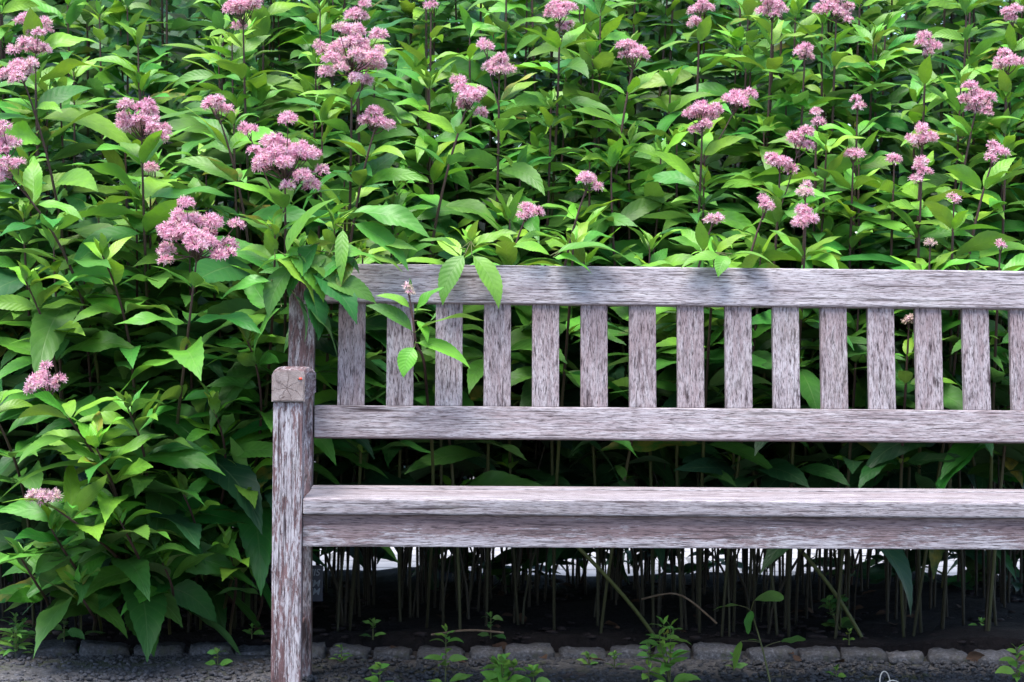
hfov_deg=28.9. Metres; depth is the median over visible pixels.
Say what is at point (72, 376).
leafy plant
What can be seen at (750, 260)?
flowering plant
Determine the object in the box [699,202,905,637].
flowering plant
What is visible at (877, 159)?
flowering plant
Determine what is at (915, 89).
leafy plant
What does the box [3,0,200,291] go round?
shrub
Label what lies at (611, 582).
bare stem
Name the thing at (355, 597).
dry cane
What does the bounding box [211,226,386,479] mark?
leafy plant
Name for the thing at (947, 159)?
leafy plant
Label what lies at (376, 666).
weed
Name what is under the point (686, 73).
flowering plant
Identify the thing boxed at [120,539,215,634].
leafy plant
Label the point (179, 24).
leafy plant
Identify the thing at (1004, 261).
leafy plant
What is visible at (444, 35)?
leafy plant
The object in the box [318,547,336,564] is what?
plant
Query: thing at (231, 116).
leafy plant
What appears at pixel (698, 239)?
flowering plant
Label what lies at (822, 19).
leafy plant
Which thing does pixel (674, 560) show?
dry cane
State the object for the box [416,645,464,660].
kerb sett
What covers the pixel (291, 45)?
leafy plant
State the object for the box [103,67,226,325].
leafy plant
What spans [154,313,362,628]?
leafy plant
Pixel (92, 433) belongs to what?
leafy plant
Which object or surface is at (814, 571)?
dry cane
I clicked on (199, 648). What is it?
kerb sett
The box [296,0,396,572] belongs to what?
leafy plant
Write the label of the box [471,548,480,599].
dry cane
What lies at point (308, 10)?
leafy plant
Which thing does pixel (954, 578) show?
plant
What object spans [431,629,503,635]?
dry twig
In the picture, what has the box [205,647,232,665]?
weed
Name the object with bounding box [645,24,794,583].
leafy plant
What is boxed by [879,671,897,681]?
curled straw
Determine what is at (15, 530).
leafy plant
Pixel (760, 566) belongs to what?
dry cane
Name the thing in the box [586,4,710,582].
leafy plant
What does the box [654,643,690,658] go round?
kerb sett
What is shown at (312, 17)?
leafy plant
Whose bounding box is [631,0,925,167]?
shrub
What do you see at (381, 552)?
leafy plant
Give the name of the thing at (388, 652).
kerb sett
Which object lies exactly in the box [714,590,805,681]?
vine seedling
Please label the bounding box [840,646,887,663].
kerb sett
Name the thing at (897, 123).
leafy plant
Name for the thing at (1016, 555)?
plant
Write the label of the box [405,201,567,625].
flowering plant
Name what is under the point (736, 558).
dry cane
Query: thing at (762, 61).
flowering plant
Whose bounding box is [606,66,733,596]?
leafy plant
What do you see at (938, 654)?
kerb sett
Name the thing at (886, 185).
flowering plant
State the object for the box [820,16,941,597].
leafy plant
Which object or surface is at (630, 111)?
leafy plant
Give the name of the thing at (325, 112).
leafy plant
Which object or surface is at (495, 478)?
leafy plant
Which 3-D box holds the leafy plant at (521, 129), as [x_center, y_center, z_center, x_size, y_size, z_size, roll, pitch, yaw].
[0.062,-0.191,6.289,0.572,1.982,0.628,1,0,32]
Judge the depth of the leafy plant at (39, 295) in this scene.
5.00 m
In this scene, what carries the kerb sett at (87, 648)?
on the gravel path at (234, 658)
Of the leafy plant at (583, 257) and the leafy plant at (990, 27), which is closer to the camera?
the leafy plant at (583, 257)
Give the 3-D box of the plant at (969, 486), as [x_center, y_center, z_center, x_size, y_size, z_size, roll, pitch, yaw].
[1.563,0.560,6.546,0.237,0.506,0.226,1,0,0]
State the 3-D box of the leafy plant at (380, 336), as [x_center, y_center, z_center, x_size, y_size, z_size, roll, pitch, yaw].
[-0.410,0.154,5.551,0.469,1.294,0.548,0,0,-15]
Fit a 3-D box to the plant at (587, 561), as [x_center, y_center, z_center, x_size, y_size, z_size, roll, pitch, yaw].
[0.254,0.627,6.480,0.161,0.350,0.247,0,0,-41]
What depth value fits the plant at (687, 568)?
6.41 m
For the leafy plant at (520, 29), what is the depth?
6.39 m
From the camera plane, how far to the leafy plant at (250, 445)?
5.03 m
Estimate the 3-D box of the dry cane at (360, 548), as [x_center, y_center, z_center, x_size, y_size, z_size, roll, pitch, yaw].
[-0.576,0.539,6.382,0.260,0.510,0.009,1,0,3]
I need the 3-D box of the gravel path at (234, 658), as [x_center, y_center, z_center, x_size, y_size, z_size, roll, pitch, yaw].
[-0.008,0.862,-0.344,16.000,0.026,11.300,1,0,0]
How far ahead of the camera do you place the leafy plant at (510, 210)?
5.45 m
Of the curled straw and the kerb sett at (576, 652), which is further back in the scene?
the kerb sett at (576, 652)
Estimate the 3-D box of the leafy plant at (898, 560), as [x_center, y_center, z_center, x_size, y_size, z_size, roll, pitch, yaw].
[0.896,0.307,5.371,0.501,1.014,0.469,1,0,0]
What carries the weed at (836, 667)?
on the gravel path at (234, 658)
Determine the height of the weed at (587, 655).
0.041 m
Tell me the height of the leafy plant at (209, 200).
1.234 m
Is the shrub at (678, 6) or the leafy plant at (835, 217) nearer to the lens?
the leafy plant at (835, 217)
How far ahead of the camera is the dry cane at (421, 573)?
5.96 m
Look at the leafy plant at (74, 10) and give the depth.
6.27 m
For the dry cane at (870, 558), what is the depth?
6.24 m
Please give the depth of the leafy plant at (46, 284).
5.70 m
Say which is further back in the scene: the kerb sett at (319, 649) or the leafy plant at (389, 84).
the leafy plant at (389, 84)
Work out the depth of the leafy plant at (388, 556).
6.51 m
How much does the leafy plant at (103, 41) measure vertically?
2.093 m
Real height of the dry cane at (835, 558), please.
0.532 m
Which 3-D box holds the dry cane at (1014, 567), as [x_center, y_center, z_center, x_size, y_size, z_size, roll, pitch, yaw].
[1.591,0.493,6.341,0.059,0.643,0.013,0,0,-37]
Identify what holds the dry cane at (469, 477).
on the planting bed
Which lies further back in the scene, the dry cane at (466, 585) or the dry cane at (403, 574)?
the dry cane at (403, 574)
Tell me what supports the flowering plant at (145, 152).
on the planting bed
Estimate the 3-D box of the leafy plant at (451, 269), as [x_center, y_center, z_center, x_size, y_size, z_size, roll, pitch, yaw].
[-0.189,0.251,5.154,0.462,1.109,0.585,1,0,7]
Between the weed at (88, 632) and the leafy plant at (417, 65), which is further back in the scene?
the leafy plant at (417, 65)
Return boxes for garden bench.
[271,264,1023,681]
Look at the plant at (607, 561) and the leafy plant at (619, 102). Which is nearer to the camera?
the leafy plant at (619, 102)
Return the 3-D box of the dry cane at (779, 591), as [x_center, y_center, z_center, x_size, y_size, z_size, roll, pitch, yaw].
[0.791,0.567,5.409,0.197,0.493,0.012,1,0,18]
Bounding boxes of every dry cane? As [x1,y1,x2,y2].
[14,573,16,583]
[49,423,80,628]
[313,477,343,626]
[324,547,327,592]
[336,453,355,631]
[344,454,356,629]
[354,567,356,614]
[359,547,371,584]
[363,547,364,603]
[371,547,374,604]
[401,547,407,608]
[405,465,436,600]
[412,469,458,617]
[415,461,422,601]
[430,473,482,594]
[431,474,471,576]
[437,470,469,618]
[439,470,463,610]
[444,443,481,608]
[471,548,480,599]
[491,549,494,585]
[500,547,506,593]
[501,444,527,591]
[513,445,545,622]
[516,547,519,589]
[521,464,550,623]
[565,559,567,591]
[578,564,580,583]
[582,556,586,594]
[593,463,643,616]
[605,440,641,614]
[613,350,687,629]
[617,548,623,599]
[633,481,640,589]
[657,463,664,627]
[658,560,660,586]
[659,548,669,615]
[666,548,675,592]
[672,472,749,612]
[673,556,675,583]
[691,548,715,596]
[707,475,715,625]
[727,568,729,636]
[729,548,740,585]
[743,483,750,594]
[743,548,744,577]
[752,442,796,610]
[759,473,767,620]
[759,549,760,578]
[760,452,817,621]
[767,442,790,628]
[767,460,839,633]
[812,549,817,580]
[833,549,836,587]
[853,476,876,618]
[869,549,872,572]
[929,563,932,608]
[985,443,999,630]
[998,550,1000,601]
[1012,550,1015,593]
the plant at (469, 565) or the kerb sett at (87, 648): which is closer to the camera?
the kerb sett at (87, 648)
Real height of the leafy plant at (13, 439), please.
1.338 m
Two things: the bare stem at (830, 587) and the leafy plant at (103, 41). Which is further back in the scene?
the leafy plant at (103, 41)
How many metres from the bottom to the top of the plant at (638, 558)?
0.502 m
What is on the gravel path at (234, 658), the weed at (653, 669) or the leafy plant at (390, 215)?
the weed at (653, 669)
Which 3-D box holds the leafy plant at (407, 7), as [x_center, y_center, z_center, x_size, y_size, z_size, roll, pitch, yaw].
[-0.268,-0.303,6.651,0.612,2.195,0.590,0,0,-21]
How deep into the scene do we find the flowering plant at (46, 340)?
4.99 m
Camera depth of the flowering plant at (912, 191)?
5.46 m
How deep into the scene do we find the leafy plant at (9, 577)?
6.35 m
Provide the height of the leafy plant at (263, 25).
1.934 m
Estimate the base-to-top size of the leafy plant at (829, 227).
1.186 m
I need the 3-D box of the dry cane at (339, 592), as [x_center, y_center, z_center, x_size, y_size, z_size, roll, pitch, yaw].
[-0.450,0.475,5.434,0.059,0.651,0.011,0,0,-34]
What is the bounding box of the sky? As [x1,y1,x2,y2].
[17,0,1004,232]
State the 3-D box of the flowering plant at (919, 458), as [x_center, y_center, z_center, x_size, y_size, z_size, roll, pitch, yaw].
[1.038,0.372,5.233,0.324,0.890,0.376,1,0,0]
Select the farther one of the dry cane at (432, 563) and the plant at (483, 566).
the plant at (483, 566)
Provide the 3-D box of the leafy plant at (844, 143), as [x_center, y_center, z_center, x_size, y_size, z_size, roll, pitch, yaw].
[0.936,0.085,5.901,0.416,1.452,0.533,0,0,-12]
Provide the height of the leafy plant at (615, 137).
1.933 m
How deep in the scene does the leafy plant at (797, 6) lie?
6.10 m
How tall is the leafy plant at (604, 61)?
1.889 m
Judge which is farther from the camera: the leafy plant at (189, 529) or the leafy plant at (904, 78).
the leafy plant at (904, 78)
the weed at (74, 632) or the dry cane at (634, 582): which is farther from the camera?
the dry cane at (634, 582)
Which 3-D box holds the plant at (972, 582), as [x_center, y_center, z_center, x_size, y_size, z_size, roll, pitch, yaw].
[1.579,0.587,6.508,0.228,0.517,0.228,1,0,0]
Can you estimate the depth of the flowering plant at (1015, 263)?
5.20 m
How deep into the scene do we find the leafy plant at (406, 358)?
4.79 m
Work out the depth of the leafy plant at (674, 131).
5.76 m
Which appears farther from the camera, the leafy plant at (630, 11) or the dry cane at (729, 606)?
the leafy plant at (630, 11)
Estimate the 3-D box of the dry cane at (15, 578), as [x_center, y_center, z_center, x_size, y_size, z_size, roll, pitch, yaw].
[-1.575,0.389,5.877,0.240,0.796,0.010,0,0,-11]
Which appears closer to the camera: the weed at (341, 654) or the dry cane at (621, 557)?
the weed at (341, 654)
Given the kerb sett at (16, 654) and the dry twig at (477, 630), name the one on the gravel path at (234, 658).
the kerb sett at (16, 654)
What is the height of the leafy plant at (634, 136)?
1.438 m
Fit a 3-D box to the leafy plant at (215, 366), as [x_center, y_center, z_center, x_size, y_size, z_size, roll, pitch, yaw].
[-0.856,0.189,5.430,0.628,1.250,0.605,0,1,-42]
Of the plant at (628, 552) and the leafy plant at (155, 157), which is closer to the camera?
the leafy plant at (155, 157)
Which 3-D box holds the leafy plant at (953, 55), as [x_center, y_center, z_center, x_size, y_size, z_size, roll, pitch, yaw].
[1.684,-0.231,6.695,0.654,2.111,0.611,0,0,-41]
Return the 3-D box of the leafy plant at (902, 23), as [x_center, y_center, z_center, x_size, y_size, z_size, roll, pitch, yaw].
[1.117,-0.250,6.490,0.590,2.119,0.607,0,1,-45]
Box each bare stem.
[577,548,655,634]
[797,549,863,637]
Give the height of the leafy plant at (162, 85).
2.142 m
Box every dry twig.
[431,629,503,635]
[641,592,716,623]
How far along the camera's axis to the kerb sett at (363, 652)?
5.15 m
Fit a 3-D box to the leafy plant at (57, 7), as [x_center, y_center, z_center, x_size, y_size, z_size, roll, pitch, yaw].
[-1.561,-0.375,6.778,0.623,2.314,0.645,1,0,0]
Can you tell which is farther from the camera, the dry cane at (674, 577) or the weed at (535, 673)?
the dry cane at (674, 577)
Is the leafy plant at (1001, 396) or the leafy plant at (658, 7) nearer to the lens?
the leafy plant at (1001, 396)
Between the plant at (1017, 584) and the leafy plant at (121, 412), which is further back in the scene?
the plant at (1017, 584)
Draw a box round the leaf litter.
[24,582,1023,662]
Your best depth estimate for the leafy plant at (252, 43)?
5.85 m
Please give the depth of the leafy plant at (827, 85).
6.00 m
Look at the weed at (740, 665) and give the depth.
5.03 m
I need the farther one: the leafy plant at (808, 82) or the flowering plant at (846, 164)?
the leafy plant at (808, 82)
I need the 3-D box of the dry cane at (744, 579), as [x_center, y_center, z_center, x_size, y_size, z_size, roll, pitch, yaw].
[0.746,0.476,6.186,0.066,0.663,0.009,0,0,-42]
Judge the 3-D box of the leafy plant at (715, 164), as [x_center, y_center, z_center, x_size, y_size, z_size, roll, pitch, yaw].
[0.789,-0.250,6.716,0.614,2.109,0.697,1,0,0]
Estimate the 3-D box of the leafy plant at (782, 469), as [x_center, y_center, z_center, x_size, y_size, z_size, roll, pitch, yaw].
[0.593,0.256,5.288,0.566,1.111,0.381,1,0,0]
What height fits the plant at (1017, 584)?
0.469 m
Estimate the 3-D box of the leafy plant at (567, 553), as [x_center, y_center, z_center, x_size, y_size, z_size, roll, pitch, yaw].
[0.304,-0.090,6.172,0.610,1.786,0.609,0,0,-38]
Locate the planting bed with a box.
[0,567,1023,656]
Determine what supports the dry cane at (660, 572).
on the planting bed
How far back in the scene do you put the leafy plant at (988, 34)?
6.46 m
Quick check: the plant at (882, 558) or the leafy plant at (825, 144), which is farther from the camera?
the plant at (882, 558)
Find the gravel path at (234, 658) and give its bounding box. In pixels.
[0,648,1023,681]
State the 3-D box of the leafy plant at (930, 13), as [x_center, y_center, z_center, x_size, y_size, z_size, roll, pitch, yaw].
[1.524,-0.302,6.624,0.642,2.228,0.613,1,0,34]
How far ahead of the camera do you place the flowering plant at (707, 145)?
5.47 m
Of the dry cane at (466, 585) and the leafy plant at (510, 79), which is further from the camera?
the leafy plant at (510, 79)
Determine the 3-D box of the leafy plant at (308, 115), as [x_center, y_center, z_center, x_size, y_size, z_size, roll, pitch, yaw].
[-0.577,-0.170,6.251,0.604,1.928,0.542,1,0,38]
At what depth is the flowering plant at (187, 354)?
4.88 m
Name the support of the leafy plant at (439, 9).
on the planting bed
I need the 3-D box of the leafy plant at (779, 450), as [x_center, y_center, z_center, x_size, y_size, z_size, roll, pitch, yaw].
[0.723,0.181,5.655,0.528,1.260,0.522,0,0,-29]
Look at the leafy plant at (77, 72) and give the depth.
6.01 m
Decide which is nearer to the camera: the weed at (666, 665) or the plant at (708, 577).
the weed at (666, 665)
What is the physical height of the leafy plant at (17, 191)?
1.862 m
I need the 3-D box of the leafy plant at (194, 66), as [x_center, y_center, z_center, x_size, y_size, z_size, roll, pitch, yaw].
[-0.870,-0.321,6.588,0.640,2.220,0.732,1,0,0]
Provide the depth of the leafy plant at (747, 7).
6.09 m
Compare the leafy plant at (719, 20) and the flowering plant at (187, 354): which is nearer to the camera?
the flowering plant at (187, 354)
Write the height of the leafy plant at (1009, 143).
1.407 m
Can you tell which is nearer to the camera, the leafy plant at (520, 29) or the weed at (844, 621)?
the weed at (844, 621)
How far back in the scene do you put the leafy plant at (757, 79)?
6.12 m
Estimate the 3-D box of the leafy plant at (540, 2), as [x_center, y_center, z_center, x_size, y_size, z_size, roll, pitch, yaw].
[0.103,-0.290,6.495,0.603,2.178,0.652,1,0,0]
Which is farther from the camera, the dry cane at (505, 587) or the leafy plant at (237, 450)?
the dry cane at (505, 587)
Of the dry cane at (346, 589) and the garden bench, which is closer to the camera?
the garden bench
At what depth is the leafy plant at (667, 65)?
6.25 m
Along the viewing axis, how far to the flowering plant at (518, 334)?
5.25 m
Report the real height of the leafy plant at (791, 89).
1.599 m
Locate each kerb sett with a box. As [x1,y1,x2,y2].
[0,642,31,658]
[32,639,79,656]
[78,640,130,656]
[133,642,185,655]
[188,642,234,655]
[235,644,270,654]
[312,642,327,658]
[329,643,370,658]
[373,646,412,660]
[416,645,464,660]
[469,645,503,660]
[504,642,554,660]
[559,646,606,657]
[609,644,650,658]
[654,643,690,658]
[690,642,742,659]
[745,645,797,662]
[797,645,841,663]
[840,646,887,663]
[886,650,923,664]
[926,647,969,665]
[974,649,1016,664]
[1015,646,1023,658]
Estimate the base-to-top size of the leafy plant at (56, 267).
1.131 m
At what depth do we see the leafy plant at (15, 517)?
5.59 m
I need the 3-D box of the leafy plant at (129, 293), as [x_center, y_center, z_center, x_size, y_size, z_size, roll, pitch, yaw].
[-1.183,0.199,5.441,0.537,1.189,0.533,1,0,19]
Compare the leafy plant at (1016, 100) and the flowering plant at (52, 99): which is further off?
the leafy plant at (1016, 100)
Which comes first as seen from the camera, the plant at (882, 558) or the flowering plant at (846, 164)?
the flowering plant at (846, 164)
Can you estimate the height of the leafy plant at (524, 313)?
1.346 m
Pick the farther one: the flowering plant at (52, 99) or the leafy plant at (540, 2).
the leafy plant at (540, 2)
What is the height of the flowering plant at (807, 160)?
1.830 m
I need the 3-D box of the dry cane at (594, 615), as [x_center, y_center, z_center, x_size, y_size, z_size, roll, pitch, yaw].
[0.327,0.505,5.710,0.200,0.602,0.007,0,0,-21]
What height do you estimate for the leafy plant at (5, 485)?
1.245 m
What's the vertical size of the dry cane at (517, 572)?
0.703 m
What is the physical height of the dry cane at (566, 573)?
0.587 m
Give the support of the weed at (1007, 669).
on the gravel path at (234, 658)
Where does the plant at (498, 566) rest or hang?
on the planting bed
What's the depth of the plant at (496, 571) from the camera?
6.38 m
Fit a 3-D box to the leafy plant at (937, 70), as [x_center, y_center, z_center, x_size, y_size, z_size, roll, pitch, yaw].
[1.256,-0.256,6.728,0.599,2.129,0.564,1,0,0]
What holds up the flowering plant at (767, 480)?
on the planting bed
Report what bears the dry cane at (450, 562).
on the planting bed
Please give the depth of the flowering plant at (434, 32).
5.83 m
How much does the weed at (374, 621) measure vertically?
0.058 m
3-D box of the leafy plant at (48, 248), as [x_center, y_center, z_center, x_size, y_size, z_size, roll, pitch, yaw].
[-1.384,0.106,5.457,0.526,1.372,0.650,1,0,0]
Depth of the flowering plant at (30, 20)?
5.50 m
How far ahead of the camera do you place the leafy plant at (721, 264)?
5.19 m
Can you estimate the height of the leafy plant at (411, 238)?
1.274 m
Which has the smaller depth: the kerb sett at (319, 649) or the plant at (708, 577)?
the kerb sett at (319, 649)
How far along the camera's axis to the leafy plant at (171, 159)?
5.93 m
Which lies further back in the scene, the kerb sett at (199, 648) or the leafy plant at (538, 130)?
the leafy plant at (538, 130)
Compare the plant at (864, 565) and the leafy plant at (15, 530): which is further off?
the plant at (864, 565)
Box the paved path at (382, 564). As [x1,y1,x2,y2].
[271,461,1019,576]
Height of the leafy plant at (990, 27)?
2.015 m
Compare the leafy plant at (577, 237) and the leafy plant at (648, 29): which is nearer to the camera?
the leafy plant at (577, 237)
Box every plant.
[0,0,72,582]
[0,0,89,581]
[0,0,91,446]
[0,0,119,258]
[0,7,173,603]
[0,26,172,474]
[0,27,84,428]
[0,58,33,239]
[0,77,96,575]
[0,89,139,576]
[0,101,92,429]
[0,107,103,533]
[0,119,228,620]
[0,120,74,609]
[0,146,83,456]
[0,192,43,616]
[0,193,88,614]
[0,194,143,495]
[0,195,73,611]
[0,212,137,626]
[0,219,47,504]
[0,261,139,626]
[0,360,224,656]
[0,385,26,557]
[0,389,67,626]
[0,465,257,661]
[0,488,182,657]
[0,537,127,637]
[1,56,117,580]
[3,5,123,183]
[3,12,42,256]
[3,72,134,445]
[4,490,216,622]
[5,0,142,239]
[5,16,79,198]
[6,252,156,626]
[12,233,218,515]
[16,56,120,260]
[20,411,232,634]
[24,0,132,245]
[33,0,161,266]
[41,556,105,630]
[49,96,239,495]
[50,0,153,290]
[50,161,229,494]
[55,194,272,630]
[58,0,208,208]
[60,107,183,408]
[62,382,244,591]
[64,0,188,292]
[64,0,211,292]
[69,0,245,260]
[71,149,236,467]
[72,15,230,388]
[82,144,182,368]
[87,174,220,489]
[88,62,202,486]
[88,179,210,495]
[91,177,253,628]
[94,0,215,312]
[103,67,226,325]
[120,379,272,629]
[120,469,321,631]
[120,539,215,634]
[121,138,260,408]
[124,26,345,584]
[124,174,278,626]
[128,243,271,630]
[133,437,320,608]
[143,12,319,493]
[150,93,338,616]
[153,0,273,266]
[154,106,293,611]
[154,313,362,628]
[158,12,250,337]
[159,0,328,595]
[162,33,270,337]
[163,90,319,461]
[165,18,321,548]
[165,110,398,562]
[166,0,348,585]
[178,0,287,207]
[181,0,327,338]
[183,1,326,167]
[193,0,363,481]
[200,77,330,336]
[201,311,385,590]
[207,198,364,629]
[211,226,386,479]
[212,522,249,634]
[216,556,271,629]
[219,70,415,461]
[220,0,341,581]
[225,231,385,487]
[232,0,387,130]
[241,0,416,557]
[251,0,403,178]
[251,38,365,244]
[254,0,405,575]
[255,0,381,177]
[255,96,388,459]
[256,104,427,624]
[262,196,429,484]
[270,0,371,252]
[283,21,435,622]
[295,0,422,576]
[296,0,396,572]
[298,0,442,605]
[303,162,417,616]
[307,44,456,593]
[314,238,441,630]
[315,130,430,604]
[317,9,416,585]
[317,185,468,628]
[318,159,468,574]
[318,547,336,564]
[319,45,425,602]
[325,231,496,621]
[327,0,500,601]
[327,549,345,570]
[335,0,500,562]
[341,0,500,586]
[344,313,541,629]
[346,0,472,220]
[352,180,482,617]
[353,0,488,571]
[356,69,508,602]
[363,0,565,583]
[365,220,517,625]
[366,278,483,627]
[369,43,494,600]
[374,60,483,607]
[374,126,511,610]
[375,73,517,617]
[382,0,490,574]
[384,0,480,581]
[386,0,496,590]
[389,0,554,584]
[390,145,625,617]
[393,63,537,598]
[398,4,542,556]
[401,185,628,624]
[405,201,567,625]
[409,37,567,611]
[410,0,556,230]
[411,478,501,581]
[411,558,470,577]
[413,95,545,597]
[419,15,544,589]
[446,477,510,592]
[449,0,566,593]
[456,0,617,588]
[464,88,621,606]
[464,547,480,568]
[465,0,635,584]
[469,0,608,593]
[469,108,595,601]
[474,6,614,317]
[477,131,579,608]
[479,547,497,568]
[481,171,628,614]
[482,547,558,589]
[483,55,607,571]
[490,0,614,605]
[491,0,649,595]
[493,0,612,585]
[494,1,666,588]
[505,564,560,573]
[511,146,659,615]
[511,206,681,625]
[511,221,637,630]
[515,0,661,474]
[519,19,680,596]
[520,38,680,575]
[521,0,630,583]
[521,453,575,588]
[529,553,564,586]
[530,118,721,577]
[533,137,706,615]
[539,563,543,582]
[540,131,721,604]
[544,30,668,597]
[545,92,697,599]
[548,10,682,583]
[565,554,593,581]
[569,221,735,627]
[570,307,679,632]
[571,553,595,583]
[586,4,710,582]
[589,3,679,575]
[594,29,714,592]
[597,234,772,632]
[600,0,692,586]
[601,0,726,589]
[604,553,643,564]
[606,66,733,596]
[607,0,732,587]
[607,212,771,632]
[608,119,766,606]
[609,548,632,573]
[614,117,788,610]
[614,550,626,581]
[615,86,765,617]
[623,0,730,574]
[624,0,762,590]
[625,0,763,550]
[628,164,761,623]
[630,552,675,584]
[641,0,766,236]
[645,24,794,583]
[647,0,773,583]
[655,43,796,591]
[655,555,715,584]
[656,193,809,631]
[656,228,834,636]
[656,250,810,635]
[676,5,759,215]
[681,0,811,593]
[681,0,828,600]
[686,108,785,600]
[687,6,793,572]
[687,548,738,575]
[693,15,809,589]
[694,0,826,242]
[695,115,813,603]
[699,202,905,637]
[703,548,709,579]
[704,0,837,581]
[704,124,854,630]
[709,548,752,572]
[716,185,862,614]
[721,0,872,590]
[721,42,885,602]
[721,81,880,599]
[722,106,887,618]
[737,179,866,631]
[742,9,895,591]
[747,0,899,599]
[750,266,933,638]
[754,215,911,616]
[756,0,903,164]
[756,130,909,624]
[761,0,928,584]
[762,0,886,566]
[762,75,899,594]
[763,138,896,609]
[774,2,892,575]
[778,147,923,624]
[782,93,898,614]
[790,130,898,603]
[795,23,959,590]
[804,554,866,572]
[810,0,903,557]
[810,549,859,581]
[812,0,920,572]
[813,155,993,627]
[814,0,936,582]
[819,121,972,618]
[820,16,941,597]
[820,29,989,603]
[822,130,969,593]
[825,0,939,313]
[825,11,938,588]
[826,0,958,563]
[826,550,895,585]
[838,78,991,595]
[843,152,960,620]
[848,237,995,632]
[850,243,1015,626]
[855,313,961,636]
[856,559,882,567]
[859,64,1023,606]
[862,555,928,577]
[864,0,1023,582]
[864,191,1023,629]
[865,3,1002,219]
[866,260,1008,635]
[869,0,1023,587]
[871,549,947,578]
[874,79,1023,616]
[879,0,1020,597]
[889,138,1023,625]
[893,0,1023,595]
[895,0,1023,553]
[895,106,1023,569]
[896,216,1022,625]
[904,57,1023,607]
[906,53,1022,597]
[912,549,986,589]
[932,46,1023,611]
[934,3,1023,603]
[936,238,1023,627]
[939,330,1023,630]
[941,553,972,576]
[943,130,1023,621]
[945,4,1023,573]
[946,17,1023,487]
[947,574,986,584]
[951,1,1017,575]
[952,0,1019,131]
[954,484,1022,558]
[959,28,1023,592]
[964,0,1023,593]
[965,563,1022,586]
[970,0,1023,156]
[979,484,1023,588]
[983,12,1023,81]
[990,156,1023,482]
[995,83,1023,231]
[1000,366,1009,409]
[1006,550,1022,591]
[1007,86,1021,602]
[1012,123,1023,250]
[1015,168,1023,488]
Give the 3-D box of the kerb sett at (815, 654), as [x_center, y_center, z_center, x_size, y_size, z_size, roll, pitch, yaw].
[0.805,0.837,5.214,0.112,0.069,0.107,-1,1,0]
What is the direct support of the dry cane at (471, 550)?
on the planting bed
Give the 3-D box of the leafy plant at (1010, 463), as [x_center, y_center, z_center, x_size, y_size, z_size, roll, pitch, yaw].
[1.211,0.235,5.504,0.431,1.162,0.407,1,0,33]
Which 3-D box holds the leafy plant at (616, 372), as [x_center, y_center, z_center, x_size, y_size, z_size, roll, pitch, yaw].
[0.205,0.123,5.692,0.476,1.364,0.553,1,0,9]
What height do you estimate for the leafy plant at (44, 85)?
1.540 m
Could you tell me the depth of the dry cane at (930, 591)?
5.86 m
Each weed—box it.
[0,611,35,655]
[44,609,84,651]
[62,614,103,634]
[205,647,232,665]
[242,623,264,638]
[329,644,352,662]
[359,618,384,639]
[364,662,393,681]
[424,623,472,681]
[478,611,505,638]
[479,653,524,681]
[521,664,549,681]
[576,651,597,664]
[606,650,626,667]
[630,642,664,681]
[639,616,700,681]
[725,652,747,670]
[818,594,854,629]
[826,664,845,676]
[843,628,854,644]
[969,617,984,625]
[995,644,1023,681]
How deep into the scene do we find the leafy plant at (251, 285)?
4.89 m
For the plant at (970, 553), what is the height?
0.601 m
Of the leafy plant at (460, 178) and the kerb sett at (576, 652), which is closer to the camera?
the kerb sett at (576, 652)
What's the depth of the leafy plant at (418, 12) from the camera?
6.35 m
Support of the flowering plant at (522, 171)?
on the planting bed
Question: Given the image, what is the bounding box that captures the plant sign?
[312,565,322,600]
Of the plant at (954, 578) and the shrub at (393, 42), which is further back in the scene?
the shrub at (393, 42)
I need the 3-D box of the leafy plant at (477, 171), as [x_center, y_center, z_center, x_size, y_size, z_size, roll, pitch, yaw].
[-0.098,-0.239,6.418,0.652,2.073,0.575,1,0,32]
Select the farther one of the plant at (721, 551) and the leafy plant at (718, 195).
the plant at (721, 551)
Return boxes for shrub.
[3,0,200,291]
[96,0,347,240]
[296,0,549,220]
[488,0,700,321]
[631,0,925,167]
[849,0,1023,249]
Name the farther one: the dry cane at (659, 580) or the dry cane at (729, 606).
the dry cane at (659, 580)
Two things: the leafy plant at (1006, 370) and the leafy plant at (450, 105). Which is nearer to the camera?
the leafy plant at (1006, 370)
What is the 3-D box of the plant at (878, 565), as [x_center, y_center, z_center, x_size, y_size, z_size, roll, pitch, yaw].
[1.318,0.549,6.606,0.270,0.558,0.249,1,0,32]
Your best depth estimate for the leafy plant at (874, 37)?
5.97 m
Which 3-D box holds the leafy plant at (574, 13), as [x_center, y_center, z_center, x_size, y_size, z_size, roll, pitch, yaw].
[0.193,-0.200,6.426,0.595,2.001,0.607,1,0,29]
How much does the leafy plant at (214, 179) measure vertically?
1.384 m
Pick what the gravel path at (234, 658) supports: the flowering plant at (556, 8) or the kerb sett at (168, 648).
the kerb sett at (168, 648)
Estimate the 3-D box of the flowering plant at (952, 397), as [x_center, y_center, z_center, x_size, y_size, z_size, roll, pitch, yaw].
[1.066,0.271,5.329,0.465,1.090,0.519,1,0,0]
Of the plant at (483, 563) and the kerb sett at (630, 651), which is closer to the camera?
the kerb sett at (630, 651)
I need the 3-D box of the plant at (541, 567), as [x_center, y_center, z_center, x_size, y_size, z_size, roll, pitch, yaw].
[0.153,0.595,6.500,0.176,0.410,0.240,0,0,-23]
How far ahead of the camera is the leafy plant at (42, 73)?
5.95 m
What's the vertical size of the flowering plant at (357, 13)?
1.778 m
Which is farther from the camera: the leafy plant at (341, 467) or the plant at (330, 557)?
the plant at (330, 557)
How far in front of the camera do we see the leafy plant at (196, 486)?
5.01 m

